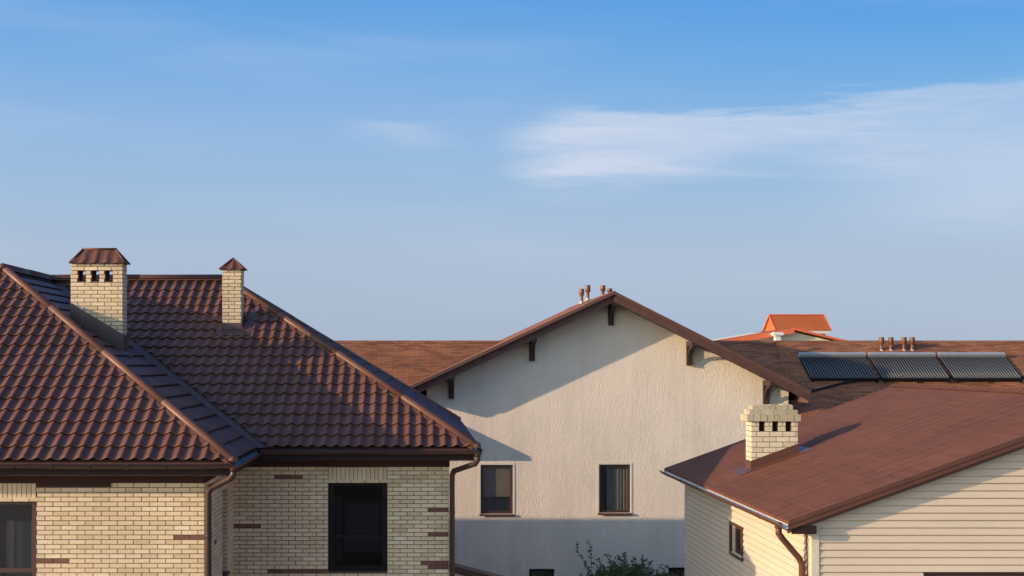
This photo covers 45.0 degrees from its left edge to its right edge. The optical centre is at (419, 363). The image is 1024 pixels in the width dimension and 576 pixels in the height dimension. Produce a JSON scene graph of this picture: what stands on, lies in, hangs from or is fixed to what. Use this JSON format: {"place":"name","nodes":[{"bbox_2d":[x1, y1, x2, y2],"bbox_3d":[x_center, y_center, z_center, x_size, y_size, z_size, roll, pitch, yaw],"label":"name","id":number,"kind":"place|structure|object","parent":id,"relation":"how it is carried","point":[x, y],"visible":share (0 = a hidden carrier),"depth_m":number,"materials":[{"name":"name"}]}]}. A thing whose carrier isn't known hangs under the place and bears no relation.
{"place":"outdoors","nodes":[
{"label":"outdoors","id":0,"kind":"place"},
{"bbox_2d":[0,248,502,575],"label":"brick house","id":1,"kind":"structure","parent":0,"point":[226,422],"depth_m":23.09,"materials":[{"name":"brown metal"}]},
{"bbox_2d":[0,501,35,575],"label":"window","id":2,"kind":"structure","parent":1,"relation":"in","point":[20,536],"depth_m":20.25,"materials":[{"name":"black glass"}]},
{"bbox_2d":[329,481,386,570],"bbox_3d":[-1.167,3.070,23.370,1.105,1.700,0.360,0,0,0],"label":"window","id":3,"kind":"structure","parent":1,"relation":"in","point":[365,523],"depth_m":23.46,"materials":[{"name":"black glass"}]},
{"bbox_2d":[0,0,1023,340],"label":"sky","id":4,"kind":"structure","parent":0,"point":[375,170],"materials":[{"name":"blue"}]},
{"bbox_2d":[336,285,1023,575],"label":"stucco house","id":5,"kind":"structure","parent":0,"point":[588,419],"depth_m":38.00,"materials":[{"name":"beige paint"}]},
{"bbox_2d":[479,465,513,515],"bbox_3d":[2.380,3.936,38.120,1.083,1.580,0.380,0,0,0],"label":"window","id":6,"kind":"structure","parent":5,"relation":"in","point":[496,480],"depth_m":38.15,"materials":[{"name":"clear glass"}]},
{"bbox_2d":[529,569,553,575],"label":"window","id":7,"kind":"structure","parent":5,"relation":"in","point":[552,570],"depth_m":38.06,"materials":[{"name":"black glass"}]},
{"bbox_2d":[598,464,631,514],"bbox_3d":[6.027,3.914,38.120,1.051,1.559,0.380,0,0,0],"label":"window","id":8,"kind":"structure","parent":5,"relation":"in","point":[618,475],"depth_m":38.16,"materials":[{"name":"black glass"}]},
{"bbox_2d":[668,568,684,571],"bbox_3d":[8.223,7.011,38.095,1.077,1.377,0.070,0,0,0],"label":"window","id":9,"kind":"structure","parent":5,"relation":"in","point":[669,569],"depth_m":38.06,"materials":[{"name":"black glass"}]},
{"bbox_2d":[798,352,878,382],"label":"solar collector","id":10,"kind":"object","parent":5,"relation":"on","point":[833,368],"visible":1,"depth_m":40.33,"materials":[{"name":"glass"}]},
{"bbox_2d":[867,352,950,382],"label":"solar collector","id":11,"kind":"object","parent":5,"relation":"on","point":[905,367],"visible":1,"depth_m":40.33,"materials":[{"name":"metal"}]},
{"bbox_2d":[937,352,1022,382],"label":"solar collector","id":12,"kind":"object","parent":5,"relation":"on","point":[984,367],"visible":1,"depth_m":40.33,"materials":[{"name":"metal"}]},
{"bbox_2d":[711,314,847,340],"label":"red roof house","id":13,"kind":"structure","parent":0,"point":[796,327],"depth_m":88.40,"materials":[{"name":"orange tile"}]},
{"bbox_2d":[659,383,1023,575],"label":"house","id":14,"kind":"structure","parent":0,"point":[895,479],"depth_m":20.64,"materials":[{"name":"plastic"}]},
{"bbox_2d":[735,527,740,554],"bbox_3d":[6.265,3.450,23.825,0.070,0.560,0.890,0,0,0],"label":"window","id":15,"kind":"structure","parent":14,"relation":"in","point":[737,549],"depth_m":24.19,"materials":[{"name":"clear glass"}]},
{"bbox_2d":[923,572,1023,575],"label":"window","id":16,"kind":"structure","parent":14,"relation":"in","point":[924,573],"depth_m":19.29,"materials":[{"name":"brown glass"}]},
{"label":"ground","id":17,"kind":"structure","parent":0,"visible":0},
{"bbox_2d":[576,539,684,575],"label":"fruit tree","id":18,"kind":"object","parent":17,"relation":"on","point":[635,569],"visible":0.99,"depth_m":35.44,"materials":[{"name":"green plant"}]}
]}

